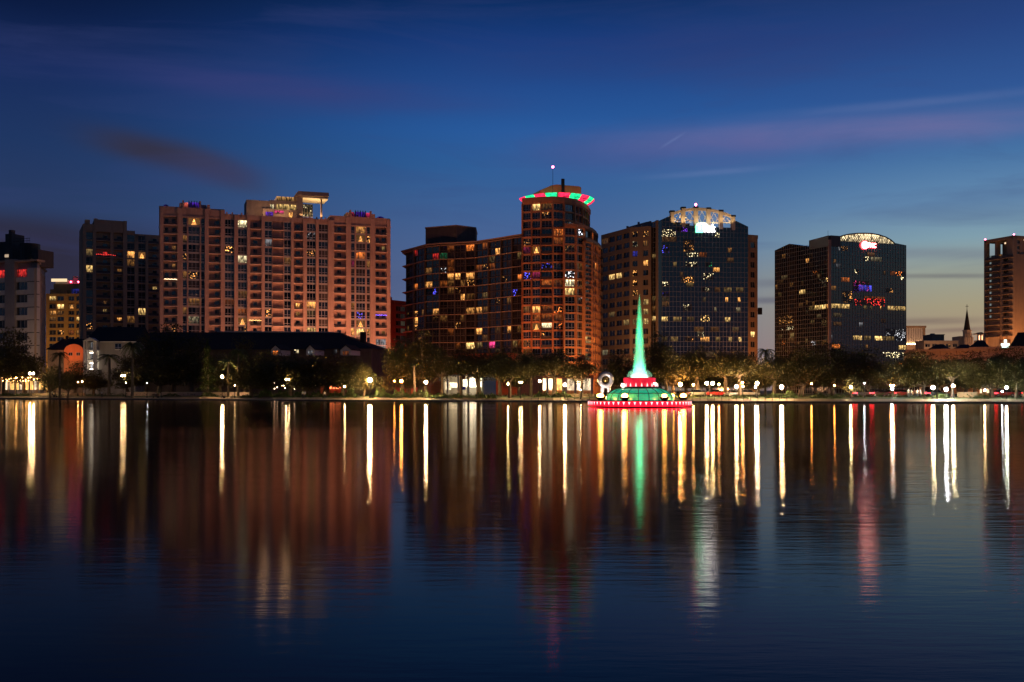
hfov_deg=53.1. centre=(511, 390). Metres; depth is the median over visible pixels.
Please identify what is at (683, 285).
office tower
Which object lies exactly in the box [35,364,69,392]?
oak tree
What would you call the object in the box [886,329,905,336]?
window
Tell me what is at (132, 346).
palm tree
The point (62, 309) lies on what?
hotel building
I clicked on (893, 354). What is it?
window
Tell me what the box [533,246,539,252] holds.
window
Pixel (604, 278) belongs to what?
window
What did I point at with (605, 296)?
window
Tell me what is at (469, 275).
window
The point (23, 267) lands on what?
office block
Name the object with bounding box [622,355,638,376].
broadleaf tree
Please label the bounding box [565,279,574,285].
window
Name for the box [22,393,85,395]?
garden wall
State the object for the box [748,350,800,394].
oak tree
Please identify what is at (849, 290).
office tower
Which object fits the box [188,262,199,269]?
window
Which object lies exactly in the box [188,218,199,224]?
window
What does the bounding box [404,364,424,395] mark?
palm tree
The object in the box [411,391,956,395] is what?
ground
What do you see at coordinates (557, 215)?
window
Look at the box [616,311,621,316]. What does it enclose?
window
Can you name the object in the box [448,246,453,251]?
window
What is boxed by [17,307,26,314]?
window
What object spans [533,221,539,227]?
window
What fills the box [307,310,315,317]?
window
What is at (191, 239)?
window
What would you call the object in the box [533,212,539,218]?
window
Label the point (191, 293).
window
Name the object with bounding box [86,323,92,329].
window
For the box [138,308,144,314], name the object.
window
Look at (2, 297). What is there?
window
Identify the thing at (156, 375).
oak tree
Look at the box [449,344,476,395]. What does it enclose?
oak tree
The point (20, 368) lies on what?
oak tree
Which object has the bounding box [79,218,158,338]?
apartment tower
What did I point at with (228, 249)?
window
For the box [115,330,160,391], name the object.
broadleaf tree
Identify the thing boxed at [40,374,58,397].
young tree
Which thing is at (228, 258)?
window
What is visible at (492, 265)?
window
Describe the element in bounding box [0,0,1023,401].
sky
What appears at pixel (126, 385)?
broadleaf tree
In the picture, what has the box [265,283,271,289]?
window
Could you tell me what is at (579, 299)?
window
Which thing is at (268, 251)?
window
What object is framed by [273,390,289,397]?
shrub
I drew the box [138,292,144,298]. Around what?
window
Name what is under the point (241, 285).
window
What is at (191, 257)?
window
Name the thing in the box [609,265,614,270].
window
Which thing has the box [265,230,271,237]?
window
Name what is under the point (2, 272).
window
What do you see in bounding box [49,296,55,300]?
window
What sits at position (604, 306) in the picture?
window
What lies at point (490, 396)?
shrub
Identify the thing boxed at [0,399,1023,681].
water
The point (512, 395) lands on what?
kerb
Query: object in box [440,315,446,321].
window
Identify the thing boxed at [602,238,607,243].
window
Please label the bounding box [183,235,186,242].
window
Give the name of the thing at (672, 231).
window
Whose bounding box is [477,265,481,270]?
window
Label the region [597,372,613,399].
ring sculpture
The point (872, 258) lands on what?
window
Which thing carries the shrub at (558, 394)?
on the lawn at (731, 397)
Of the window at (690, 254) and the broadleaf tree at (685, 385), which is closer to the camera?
the broadleaf tree at (685, 385)
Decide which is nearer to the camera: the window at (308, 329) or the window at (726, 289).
the window at (308, 329)
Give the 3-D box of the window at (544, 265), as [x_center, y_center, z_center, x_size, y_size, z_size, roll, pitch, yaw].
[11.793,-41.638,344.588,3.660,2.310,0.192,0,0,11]
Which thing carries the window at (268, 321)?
in the apartment block at (279, 263)
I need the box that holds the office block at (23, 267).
[0,230,53,393]
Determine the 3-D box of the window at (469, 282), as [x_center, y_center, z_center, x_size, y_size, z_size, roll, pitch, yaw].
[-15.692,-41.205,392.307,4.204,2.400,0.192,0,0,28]
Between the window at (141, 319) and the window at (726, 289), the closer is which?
the window at (141, 319)
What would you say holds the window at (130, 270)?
in the apartment tower at (118, 274)
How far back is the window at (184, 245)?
338.26 m
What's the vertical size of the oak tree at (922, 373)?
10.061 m
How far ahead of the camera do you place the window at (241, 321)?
344.26 m
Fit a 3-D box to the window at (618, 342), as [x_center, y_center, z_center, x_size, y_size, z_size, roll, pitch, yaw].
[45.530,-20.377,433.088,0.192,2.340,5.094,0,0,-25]
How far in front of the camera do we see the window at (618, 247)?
433.01 m
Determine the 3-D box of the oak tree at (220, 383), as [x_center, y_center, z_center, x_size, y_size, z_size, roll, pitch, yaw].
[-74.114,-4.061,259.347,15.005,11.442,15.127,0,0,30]
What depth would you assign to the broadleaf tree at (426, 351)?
231.98 m
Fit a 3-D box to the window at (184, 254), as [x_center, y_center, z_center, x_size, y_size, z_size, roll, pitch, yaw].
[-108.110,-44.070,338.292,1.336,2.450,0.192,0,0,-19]
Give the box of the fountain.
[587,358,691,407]
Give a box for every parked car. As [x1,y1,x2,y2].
[685,389,705,396]
[706,389,725,396]
[723,390,744,396]
[737,390,759,396]
[853,389,872,396]
[869,389,890,396]
[890,389,913,396]
[924,389,948,396]
[994,389,1014,396]
[1001,389,1021,396]
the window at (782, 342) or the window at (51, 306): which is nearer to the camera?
the window at (782, 342)
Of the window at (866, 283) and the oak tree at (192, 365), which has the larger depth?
the window at (866, 283)
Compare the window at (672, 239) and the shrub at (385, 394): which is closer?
the shrub at (385, 394)
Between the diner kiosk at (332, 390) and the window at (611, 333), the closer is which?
the diner kiosk at (332, 390)
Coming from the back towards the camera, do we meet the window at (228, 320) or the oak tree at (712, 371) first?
the window at (228, 320)
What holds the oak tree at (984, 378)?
on the lawn at (731, 397)
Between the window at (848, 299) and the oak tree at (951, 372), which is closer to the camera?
the oak tree at (951, 372)
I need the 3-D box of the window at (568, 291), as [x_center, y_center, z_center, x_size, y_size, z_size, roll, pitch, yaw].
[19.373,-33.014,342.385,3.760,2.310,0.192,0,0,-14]
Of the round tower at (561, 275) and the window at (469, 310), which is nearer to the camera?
the round tower at (561, 275)
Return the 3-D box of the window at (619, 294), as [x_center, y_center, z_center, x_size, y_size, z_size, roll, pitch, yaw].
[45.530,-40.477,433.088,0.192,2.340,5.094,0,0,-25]
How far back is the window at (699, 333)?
422.05 m
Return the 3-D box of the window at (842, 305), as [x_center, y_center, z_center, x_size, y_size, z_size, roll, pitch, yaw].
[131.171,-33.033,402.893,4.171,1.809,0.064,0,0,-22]
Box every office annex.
[915,340,958,348]
[922,333,944,340]
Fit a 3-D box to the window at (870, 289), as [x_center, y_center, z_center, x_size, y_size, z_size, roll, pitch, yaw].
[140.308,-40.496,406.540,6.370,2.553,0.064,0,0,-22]
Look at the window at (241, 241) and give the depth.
344.30 m
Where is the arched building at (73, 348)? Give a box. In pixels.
[46,336,85,392]
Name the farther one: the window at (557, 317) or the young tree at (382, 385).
the window at (557, 317)
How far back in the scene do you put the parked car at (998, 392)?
199.92 m
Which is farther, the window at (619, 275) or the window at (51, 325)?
the window at (51, 325)
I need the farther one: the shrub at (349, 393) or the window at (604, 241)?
the window at (604, 241)
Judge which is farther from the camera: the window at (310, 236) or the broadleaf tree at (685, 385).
the window at (310, 236)
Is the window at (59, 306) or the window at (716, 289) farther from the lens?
the window at (59, 306)
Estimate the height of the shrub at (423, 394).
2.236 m
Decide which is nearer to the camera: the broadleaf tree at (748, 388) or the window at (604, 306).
the broadleaf tree at (748, 388)
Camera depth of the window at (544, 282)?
344.59 m
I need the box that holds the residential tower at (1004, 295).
[984,234,1023,346]
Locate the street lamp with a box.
[705,381,713,396]
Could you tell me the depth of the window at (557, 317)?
344.38 m
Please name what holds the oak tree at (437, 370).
on the lawn at (731, 397)
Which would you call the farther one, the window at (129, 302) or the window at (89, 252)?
the window at (129, 302)
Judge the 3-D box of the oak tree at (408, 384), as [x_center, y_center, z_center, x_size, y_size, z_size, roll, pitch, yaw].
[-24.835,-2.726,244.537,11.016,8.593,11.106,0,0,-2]
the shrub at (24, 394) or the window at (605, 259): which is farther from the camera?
the window at (605, 259)
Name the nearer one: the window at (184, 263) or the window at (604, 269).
the window at (184, 263)
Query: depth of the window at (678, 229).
421.23 m
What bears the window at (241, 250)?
in the apartment block at (279, 263)
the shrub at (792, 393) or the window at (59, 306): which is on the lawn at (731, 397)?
the shrub at (792, 393)
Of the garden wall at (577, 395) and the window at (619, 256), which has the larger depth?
the window at (619, 256)
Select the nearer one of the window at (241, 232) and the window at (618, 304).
the window at (241, 232)
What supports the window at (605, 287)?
in the office tower at (683, 285)
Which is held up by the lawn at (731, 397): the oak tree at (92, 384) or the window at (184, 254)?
the oak tree at (92, 384)
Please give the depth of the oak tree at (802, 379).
206.18 m
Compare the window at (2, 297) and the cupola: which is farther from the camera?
the cupola
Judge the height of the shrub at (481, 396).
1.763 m
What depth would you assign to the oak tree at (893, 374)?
201.40 m
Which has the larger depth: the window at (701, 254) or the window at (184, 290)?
the window at (701, 254)
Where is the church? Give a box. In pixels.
[952,306,973,345]
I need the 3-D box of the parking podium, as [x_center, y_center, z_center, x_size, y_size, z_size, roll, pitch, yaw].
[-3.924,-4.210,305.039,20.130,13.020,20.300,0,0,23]
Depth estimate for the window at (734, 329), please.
423.60 m
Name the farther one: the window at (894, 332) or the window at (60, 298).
the window at (60, 298)
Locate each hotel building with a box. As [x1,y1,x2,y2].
[46,276,78,392]
[904,332,1023,393]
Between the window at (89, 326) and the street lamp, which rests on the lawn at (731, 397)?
the street lamp
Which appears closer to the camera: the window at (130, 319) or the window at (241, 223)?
the window at (241, 223)
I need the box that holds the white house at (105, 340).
[83,327,150,394]
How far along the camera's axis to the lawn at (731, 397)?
202.09 m
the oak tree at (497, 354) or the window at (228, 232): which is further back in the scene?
the window at (228, 232)
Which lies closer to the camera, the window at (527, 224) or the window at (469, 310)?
the window at (527, 224)
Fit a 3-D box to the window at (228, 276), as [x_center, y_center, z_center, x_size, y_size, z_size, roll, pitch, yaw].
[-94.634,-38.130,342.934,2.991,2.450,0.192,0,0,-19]
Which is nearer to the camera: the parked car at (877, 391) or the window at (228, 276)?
the parked car at (877, 391)
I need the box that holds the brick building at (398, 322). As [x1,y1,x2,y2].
[391,297,405,391]
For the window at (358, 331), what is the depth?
357.14 m
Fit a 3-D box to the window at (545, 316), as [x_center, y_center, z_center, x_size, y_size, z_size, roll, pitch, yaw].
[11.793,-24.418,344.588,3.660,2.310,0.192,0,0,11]
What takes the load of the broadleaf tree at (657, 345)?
on the street
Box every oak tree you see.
[0,326,47,393]
[0,355,43,392]
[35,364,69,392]
[52,361,96,392]
[77,368,114,394]
[117,353,197,394]
[157,333,220,391]
[194,352,241,391]
[226,362,277,396]
[240,348,283,391]
[256,354,324,395]
[283,364,323,394]
[290,351,371,395]
[322,368,359,396]
[345,362,381,396]
[379,336,428,395]
[387,375,427,395]
[420,347,461,395]
[442,347,502,396]
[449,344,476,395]
[479,345,515,395]
[486,355,534,397]
[515,348,540,396]
[525,347,575,395]
[562,354,602,396]
[640,345,690,389]
[647,348,699,393]
[673,344,721,395]
[688,370,736,395]
[696,347,740,396]
[715,347,767,396]
[729,362,784,396]
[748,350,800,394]
[762,344,836,396]
[782,357,810,393]
[853,362,902,395]
[864,357,916,396]
[898,348,950,396]
[924,359,958,389]
[929,352,977,396]
[946,363,980,391]
[957,356,1009,396]
[992,348,1023,397]
[992,360,1023,397]
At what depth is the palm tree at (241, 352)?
239.39 m
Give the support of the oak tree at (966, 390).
on the lawn at (731, 397)
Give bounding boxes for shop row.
[543,375,593,393]
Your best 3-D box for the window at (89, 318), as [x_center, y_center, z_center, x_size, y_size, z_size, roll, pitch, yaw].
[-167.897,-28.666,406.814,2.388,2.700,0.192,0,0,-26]
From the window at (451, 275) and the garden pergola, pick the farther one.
the window at (451, 275)
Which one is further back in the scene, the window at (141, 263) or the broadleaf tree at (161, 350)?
the window at (141, 263)
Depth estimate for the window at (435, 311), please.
397.40 m
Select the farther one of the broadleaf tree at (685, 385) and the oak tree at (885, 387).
the broadleaf tree at (685, 385)
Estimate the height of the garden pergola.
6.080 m
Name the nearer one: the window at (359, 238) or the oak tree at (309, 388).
the oak tree at (309, 388)
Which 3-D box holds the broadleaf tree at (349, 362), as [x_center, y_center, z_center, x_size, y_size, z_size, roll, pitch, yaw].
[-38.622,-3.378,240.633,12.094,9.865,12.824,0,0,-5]
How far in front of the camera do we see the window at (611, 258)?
438.70 m
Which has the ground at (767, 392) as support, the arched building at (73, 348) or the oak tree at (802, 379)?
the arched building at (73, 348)
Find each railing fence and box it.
[524,395,589,400]
[707,395,779,400]
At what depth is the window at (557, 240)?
344.38 m
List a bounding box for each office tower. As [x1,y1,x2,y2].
[601,203,761,392]
[775,233,905,393]
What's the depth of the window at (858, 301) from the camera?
405.49 m
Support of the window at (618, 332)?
in the office tower at (683, 285)
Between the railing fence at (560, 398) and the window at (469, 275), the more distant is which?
the window at (469, 275)
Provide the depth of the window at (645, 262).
422.46 m
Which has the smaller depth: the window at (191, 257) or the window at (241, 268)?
the window at (191, 257)
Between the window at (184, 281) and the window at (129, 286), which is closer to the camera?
the window at (184, 281)
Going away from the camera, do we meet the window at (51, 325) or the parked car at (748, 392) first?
the parked car at (748, 392)
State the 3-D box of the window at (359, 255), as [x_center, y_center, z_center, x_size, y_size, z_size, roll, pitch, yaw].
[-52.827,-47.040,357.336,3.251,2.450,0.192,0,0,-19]
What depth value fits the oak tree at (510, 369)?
210.19 m
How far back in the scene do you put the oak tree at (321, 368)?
235.51 m
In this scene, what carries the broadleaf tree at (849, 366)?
on the street
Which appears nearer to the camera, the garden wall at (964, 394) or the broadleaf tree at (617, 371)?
the garden wall at (964, 394)
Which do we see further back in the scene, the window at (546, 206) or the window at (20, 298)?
the window at (546, 206)
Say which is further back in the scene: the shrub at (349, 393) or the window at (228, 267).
the window at (228, 267)
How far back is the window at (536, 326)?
345.48 m
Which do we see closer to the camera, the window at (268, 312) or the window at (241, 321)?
the window at (241, 321)
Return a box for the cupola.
[973,332,985,342]
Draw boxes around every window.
[0,270,4,277]
[0,283,4,290]
[0,295,4,302]
[0,308,4,315]
[0,321,4,327]
[17,269,26,276]
[17,282,26,289]
[17,295,26,302]
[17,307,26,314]
[17,320,26,327]
[17,333,26,340]
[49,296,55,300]
[49,304,55,308]
[49,323,55,327]
[49,330,55,334]
[57,296,63,300]
[57,304,63,308]
[57,323,63,327]
[57,330,63,334]
[71,289,78,293]
[86,232,92,238]
[86,240,92,247]
[86,249,92,255]
[86,257,92,263]
[86,265,92,271]
[86,273,92,279]
[86,282,92,288]
[86,290,92,296]
[86,298,92,304]
[86,306,92,312]
[86,315,92,321]
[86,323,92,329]
[86,331,92,337]
[127,235,134,241]
[127,243,134,249]
[127,251,134,257]
[127,259,134,265]
[127,267,134,273]
[127,275,134,281]
[127,283,134,289]
[127,292,134,298]
[127,300,134,306]
[127,308,134,314]
[127,316,134,322]
[138,236,144,242]
[138,244,144,250]
[138,252,144,258]
[138,260,144,266]
[138,268,144,274]
[138,276,144,282]
[138,284,144,290]
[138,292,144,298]
[138,300,144,306]
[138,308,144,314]
[138,316,144,322]
[183,226,186,233]
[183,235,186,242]
[183,244,186,251]
[183,253,186,260]
[183,262,186,269]
[183,271,186,278]
[183,280,186,287]
[183,289,186,296]
[183,298,186,305]
[183,307,186,314]
[183,316,186,323]
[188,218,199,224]
[188,226,199,233]
[188,235,199,242]
[188,244,199,251]
[188,253,199,260]
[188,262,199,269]
[188,271,199,278]
[188,280,199,287]
[188,289,199,296]
[188,298,199,305]
[188,307,199,314]
[188,316,199,323]
[188,325,199,331]
[201,227,204,234]
[225,219,233,226]
[225,228,233,235]
[225,237,233,244]
[225,246,233,253]
[225,255,233,262]
[225,264,233,270]
[225,273,233,279]
[225,282,233,288]
[225,291,233,297]
[225,299,233,306]
[225,308,233,315]
[225,317,233,324]
[225,326,233,330]
[238,220,246,227]
[238,229,246,236]
[238,238,246,244]
[238,247,246,253]
[238,256,246,262]
[238,264,246,271]
[238,273,246,280]
[238,282,246,289]
[238,291,246,297]
[238,300,246,306]
[238,309,246,315]
[238,317,246,324]
[238,326,246,330]
[265,222,271,228]
[265,223,369,342]
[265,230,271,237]
[265,239,271,246]
[265,248,271,254]
[265,257,271,263]
[265,265,271,272]
[265,274,271,281]
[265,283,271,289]
[265,292,271,298]
[265,301,271,307]
[265,309,271,316]
[265,318,271,324]
[284,257,290,264]
[307,232,315,239]
[307,250,315,256]
[307,302,315,308]
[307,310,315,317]
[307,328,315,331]
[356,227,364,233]
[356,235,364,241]
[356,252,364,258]
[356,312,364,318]
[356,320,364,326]
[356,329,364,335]
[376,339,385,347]
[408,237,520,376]
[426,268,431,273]
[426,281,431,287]
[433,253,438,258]
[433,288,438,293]
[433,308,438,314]
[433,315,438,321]
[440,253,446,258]
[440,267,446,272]
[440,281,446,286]
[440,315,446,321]
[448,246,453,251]
[448,259,453,265]
[448,266,453,271]
[448,273,453,279]
[448,280,453,285]
[448,287,453,293]
[448,329,453,334]
[467,244,473,250]
[467,272,473,278]
[467,279,473,285]
[467,293,473,299]
[467,307,473,313]
[467,342,473,348]
[476,307,481,312]
[476,328,481,334]
[476,342,481,348]
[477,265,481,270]
[489,256,494,262]
[490,263,494,268]
[490,342,494,347]
[495,248,499,253]
[495,298,499,304]
[495,327,499,333]
[502,276,506,281]
[523,204,530,210]
[523,210,595,376]
[523,213,530,219]
[523,221,530,227]
[523,238,530,244]
[523,247,530,253]
[523,272,530,278]
[523,306,530,312]
[523,340,530,346]
[533,204,539,210]
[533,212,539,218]
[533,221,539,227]
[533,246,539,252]
[533,272,539,278]
[533,306,539,312]
[533,314,539,320]
[533,323,539,329]
[542,203,551,209]
[542,212,551,218]
[542,220,551,226]
[542,263,551,267]
[542,280,551,284]
[542,306,551,310]
[542,314,551,318]
[542,323,551,327]
[542,331,551,336]
[543,379,545,389]
[549,379,552,389]
[554,203,562,209]
[554,212,562,218]
[554,220,562,226]
[554,229,562,235]
[554,237,562,243]
[554,280,562,286]
[554,306,562,312]
[554,314,562,320]
[554,323,562,329]
[557,379,561,389]
[565,204,572,211]
[565,213,572,219]
[565,245,574,251]
[565,271,573,277]
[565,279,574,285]
[565,288,573,294]
[567,379,573,389]
[577,229,582,235]
[577,263,581,269]
[577,280,581,286]
[577,297,581,303]
[583,379,590,389]
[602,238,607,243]
[602,257,607,262]
[602,266,607,271]
[602,275,607,280]
[602,285,607,290]
[602,294,607,299]
[602,303,607,308]
[602,313,607,317]
[602,322,607,327]
[602,331,607,336]
[602,341,607,345]
[609,236,614,242]
[609,246,614,251]
[609,255,614,260]
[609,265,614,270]
[609,274,614,279]
[609,283,614,288]
[609,293,614,298]
[609,302,614,307]
[609,312,614,317]
[609,321,614,326]
[609,331,614,335]
[609,340,614,345]
[616,235,621,240]
[616,244,621,249]
[616,254,621,259]
[616,263,621,268]
[616,273,621,278]
[616,282,621,287]
[616,292,621,297]
[616,301,621,306]
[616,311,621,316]
[616,320,621,325]
[616,330,621,335]
[616,339,621,344]
[643,260,647,265]
[643,299,647,304]
[662,229,675,236]
[662,237,675,241]
[662,245,668,252]
[673,317,680,320]
[676,227,686,231]
[681,276,693,282]
[683,239,693,251]
[683,304,691,310]
[685,262,696,266]
[686,252,697,256]
[695,327,703,331]
[697,331,703,337]
[699,252,706,256]
[700,315,709,321]
[700,337,709,340]
[702,287,709,291]
[703,273,713,279]
[710,327,718,331]
[713,267,719,271]
[714,287,720,291]
[724,287,731,291]
[725,317,730,321]
[732,327,738,331]
[778,314,792,324]
[780,339,785,347]
[781,324,792,330]
[799,289,805,294]
[831,304,840,307]
[834,313,841,316]
[834,322,841,325]
[841,277,849,281]
[841,304,849,308]
[843,291,851,302]
[853,336,861,339]
[854,281,868,291]
[854,299,862,305]
[859,285,871,291]
[864,296,884,300]
[864,298,884,305]
[871,257,881,261]
[883,336,893,340]
[883,352,902,357]
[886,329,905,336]
[895,271,905,275]
[895,336,905,341]
[896,306,905,310]
[898,345,905,349]
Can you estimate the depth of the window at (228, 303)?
342.87 m
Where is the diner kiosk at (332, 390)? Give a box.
[321,386,346,395]
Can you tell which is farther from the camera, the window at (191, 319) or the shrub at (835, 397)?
the window at (191, 319)
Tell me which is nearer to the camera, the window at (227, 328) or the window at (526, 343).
the window at (227, 328)
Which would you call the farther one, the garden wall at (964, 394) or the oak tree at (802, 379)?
the oak tree at (802, 379)
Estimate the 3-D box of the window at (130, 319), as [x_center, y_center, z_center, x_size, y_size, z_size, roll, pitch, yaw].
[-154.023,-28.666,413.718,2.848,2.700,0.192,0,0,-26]
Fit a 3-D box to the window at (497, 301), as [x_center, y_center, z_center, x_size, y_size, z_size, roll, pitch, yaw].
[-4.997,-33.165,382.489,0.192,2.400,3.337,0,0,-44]
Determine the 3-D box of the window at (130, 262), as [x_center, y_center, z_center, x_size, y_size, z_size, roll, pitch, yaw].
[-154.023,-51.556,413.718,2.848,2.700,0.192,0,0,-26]
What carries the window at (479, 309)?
in the curved condominium
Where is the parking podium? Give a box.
[455,353,542,394]
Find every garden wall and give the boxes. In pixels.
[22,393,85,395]
[126,392,248,395]
[561,394,593,396]
[957,392,977,396]
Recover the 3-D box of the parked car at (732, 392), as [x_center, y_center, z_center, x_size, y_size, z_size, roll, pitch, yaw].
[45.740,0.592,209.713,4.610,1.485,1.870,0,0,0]
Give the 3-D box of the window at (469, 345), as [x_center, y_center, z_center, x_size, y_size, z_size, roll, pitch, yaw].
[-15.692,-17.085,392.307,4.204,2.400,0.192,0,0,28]
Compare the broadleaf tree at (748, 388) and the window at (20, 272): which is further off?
the window at (20, 272)
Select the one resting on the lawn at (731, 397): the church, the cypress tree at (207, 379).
the cypress tree at (207, 379)
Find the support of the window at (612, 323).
in the office tower at (683, 285)
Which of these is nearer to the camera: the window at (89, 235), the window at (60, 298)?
the window at (89, 235)
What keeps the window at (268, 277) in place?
in the apartment block at (279, 263)
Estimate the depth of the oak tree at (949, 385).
209.82 m
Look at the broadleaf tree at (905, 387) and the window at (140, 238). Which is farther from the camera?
the window at (140, 238)
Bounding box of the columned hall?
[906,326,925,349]
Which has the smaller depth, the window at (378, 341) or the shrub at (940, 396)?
the shrub at (940, 396)
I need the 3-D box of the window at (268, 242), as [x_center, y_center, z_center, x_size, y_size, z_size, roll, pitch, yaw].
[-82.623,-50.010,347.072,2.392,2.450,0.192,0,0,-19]
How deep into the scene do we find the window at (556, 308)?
344.38 m
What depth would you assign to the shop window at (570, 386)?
318.97 m
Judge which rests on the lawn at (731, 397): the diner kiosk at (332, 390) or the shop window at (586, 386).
the diner kiosk at (332, 390)
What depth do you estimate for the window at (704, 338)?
422.26 m
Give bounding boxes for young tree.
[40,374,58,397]
[56,371,78,397]
[373,376,392,396]
[836,376,865,397]
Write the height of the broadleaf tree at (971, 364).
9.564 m
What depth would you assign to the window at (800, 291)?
414.19 m
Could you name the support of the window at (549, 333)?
in the round tower at (561, 275)
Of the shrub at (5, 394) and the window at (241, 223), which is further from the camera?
the window at (241, 223)
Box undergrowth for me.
[0,390,1021,397]
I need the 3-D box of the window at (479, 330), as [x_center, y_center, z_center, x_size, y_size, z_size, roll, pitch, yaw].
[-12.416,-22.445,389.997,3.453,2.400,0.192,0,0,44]
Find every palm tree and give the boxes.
[49,352,69,397]
[96,354,122,395]
[119,342,145,397]
[217,359,238,396]
[227,348,248,396]
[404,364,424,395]
[756,348,774,395]
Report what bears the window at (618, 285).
in the office tower at (683, 285)
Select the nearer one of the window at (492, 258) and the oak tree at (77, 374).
the oak tree at (77, 374)
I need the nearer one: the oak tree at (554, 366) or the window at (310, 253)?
the oak tree at (554, 366)
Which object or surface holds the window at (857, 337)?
in the office tower at (849, 290)
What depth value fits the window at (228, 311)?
342.96 m
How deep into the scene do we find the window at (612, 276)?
438.70 m
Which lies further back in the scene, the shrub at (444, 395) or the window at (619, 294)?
the window at (619, 294)
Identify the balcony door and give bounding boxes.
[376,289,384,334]
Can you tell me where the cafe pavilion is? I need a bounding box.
[431,374,495,394]
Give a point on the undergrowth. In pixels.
(763, 395)
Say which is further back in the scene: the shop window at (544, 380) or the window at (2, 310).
the window at (2, 310)
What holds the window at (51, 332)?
in the hotel building at (62, 309)
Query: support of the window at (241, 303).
in the apartment block at (279, 263)
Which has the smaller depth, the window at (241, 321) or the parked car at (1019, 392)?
the parked car at (1019, 392)
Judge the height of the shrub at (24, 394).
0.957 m
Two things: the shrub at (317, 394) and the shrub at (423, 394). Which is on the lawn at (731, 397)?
the shrub at (317, 394)
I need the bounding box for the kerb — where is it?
[19,394,954,396]
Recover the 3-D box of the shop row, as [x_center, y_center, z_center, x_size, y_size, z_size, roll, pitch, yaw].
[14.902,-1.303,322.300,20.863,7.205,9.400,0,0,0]
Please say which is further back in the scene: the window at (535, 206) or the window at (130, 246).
the window at (130, 246)
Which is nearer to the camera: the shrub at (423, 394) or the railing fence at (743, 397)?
the railing fence at (743, 397)
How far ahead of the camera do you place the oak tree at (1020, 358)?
191.59 m
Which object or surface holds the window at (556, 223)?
in the round tower at (561, 275)
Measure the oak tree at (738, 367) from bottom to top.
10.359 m
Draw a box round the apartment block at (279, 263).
[159,191,390,348]
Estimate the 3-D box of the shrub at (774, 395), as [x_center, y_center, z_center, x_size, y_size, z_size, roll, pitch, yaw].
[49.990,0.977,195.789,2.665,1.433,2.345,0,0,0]
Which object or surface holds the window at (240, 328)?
in the apartment block at (279, 263)
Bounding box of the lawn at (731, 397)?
[6,395,1023,398]
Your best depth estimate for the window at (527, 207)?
346.66 m
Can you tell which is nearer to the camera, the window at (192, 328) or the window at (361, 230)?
the window at (192, 328)
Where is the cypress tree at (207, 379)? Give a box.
[195,340,219,394]
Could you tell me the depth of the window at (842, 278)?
402.92 m
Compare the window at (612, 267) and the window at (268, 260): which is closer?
the window at (268, 260)
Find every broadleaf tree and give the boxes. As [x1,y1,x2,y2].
[107,355,145,391]
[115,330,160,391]
[140,322,202,391]
[225,334,264,391]
[325,355,369,392]
[398,327,455,392]
[495,347,536,395]
[595,350,637,388]
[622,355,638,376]
[629,331,670,386]
[663,353,707,395]
[727,353,773,395]
[803,346,840,394]
[804,342,862,396]
[836,348,865,394]
[840,344,896,391]
[893,350,919,390]
[949,351,995,391]
[970,344,1022,396]
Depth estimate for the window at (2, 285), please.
326.69 m
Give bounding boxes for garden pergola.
[0,377,46,394]
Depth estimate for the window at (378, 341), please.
358.80 m
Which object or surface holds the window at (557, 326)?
in the round tower at (561, 275)
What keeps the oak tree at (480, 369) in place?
on the lawn at (731, 397)
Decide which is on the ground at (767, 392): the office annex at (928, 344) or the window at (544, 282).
the office annex at (928, 344)
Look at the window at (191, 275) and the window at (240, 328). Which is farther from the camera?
the window at (240, 328)
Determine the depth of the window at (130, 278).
413.69 m
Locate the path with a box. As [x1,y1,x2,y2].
[0,396,1023,401]
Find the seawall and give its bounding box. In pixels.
[0,398,1023,402]
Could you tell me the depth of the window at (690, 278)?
421.54 m
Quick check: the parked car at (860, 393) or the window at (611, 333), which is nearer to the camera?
the parked car at (860, 393)
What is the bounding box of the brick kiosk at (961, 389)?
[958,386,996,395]
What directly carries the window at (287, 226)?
in the apartment block at (279, 263)
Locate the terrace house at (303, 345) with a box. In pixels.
[145,331,393,394]
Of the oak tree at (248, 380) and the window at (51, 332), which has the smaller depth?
the oak tree at (248, 380)
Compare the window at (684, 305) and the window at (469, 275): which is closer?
the window at (469, 275)
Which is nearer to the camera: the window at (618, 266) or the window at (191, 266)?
the window at (191, 266)
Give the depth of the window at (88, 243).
406.78 m
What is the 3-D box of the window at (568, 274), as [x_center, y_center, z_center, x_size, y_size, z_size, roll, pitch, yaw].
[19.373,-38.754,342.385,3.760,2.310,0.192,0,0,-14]
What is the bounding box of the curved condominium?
[401,225,520,393]
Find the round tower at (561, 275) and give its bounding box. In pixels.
[519,166,602,393]
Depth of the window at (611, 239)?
438.70 m
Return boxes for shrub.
[0,393,14,395]
[15,393,30,395]
[199,391,217,396]
[259,388,272,396]
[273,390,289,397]
[291,391,309,397]
[310,391,322,397]
[327,391,344,397]
[344,388,355,397]
[372,388,389,397]
[390,388,409,397]
[410,390,430,397]
[432,392,449,398]
[451,393,462,397]
[476,391,485,398]
[486,394,496,398]
[534,391,549,396]
[551,391,571,397]
[766,392,780,398]
[782,390,796,398]
[811,392,826,397]
[831,393,841,398]
[934,393,949,398]
[972,393,988,398]
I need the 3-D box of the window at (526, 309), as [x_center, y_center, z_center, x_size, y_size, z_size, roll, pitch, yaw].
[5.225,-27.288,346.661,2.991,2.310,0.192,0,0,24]
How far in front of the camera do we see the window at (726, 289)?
423.29 m
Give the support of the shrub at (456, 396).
on the path
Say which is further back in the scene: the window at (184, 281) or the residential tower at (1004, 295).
the residential tower at (1004, 295)

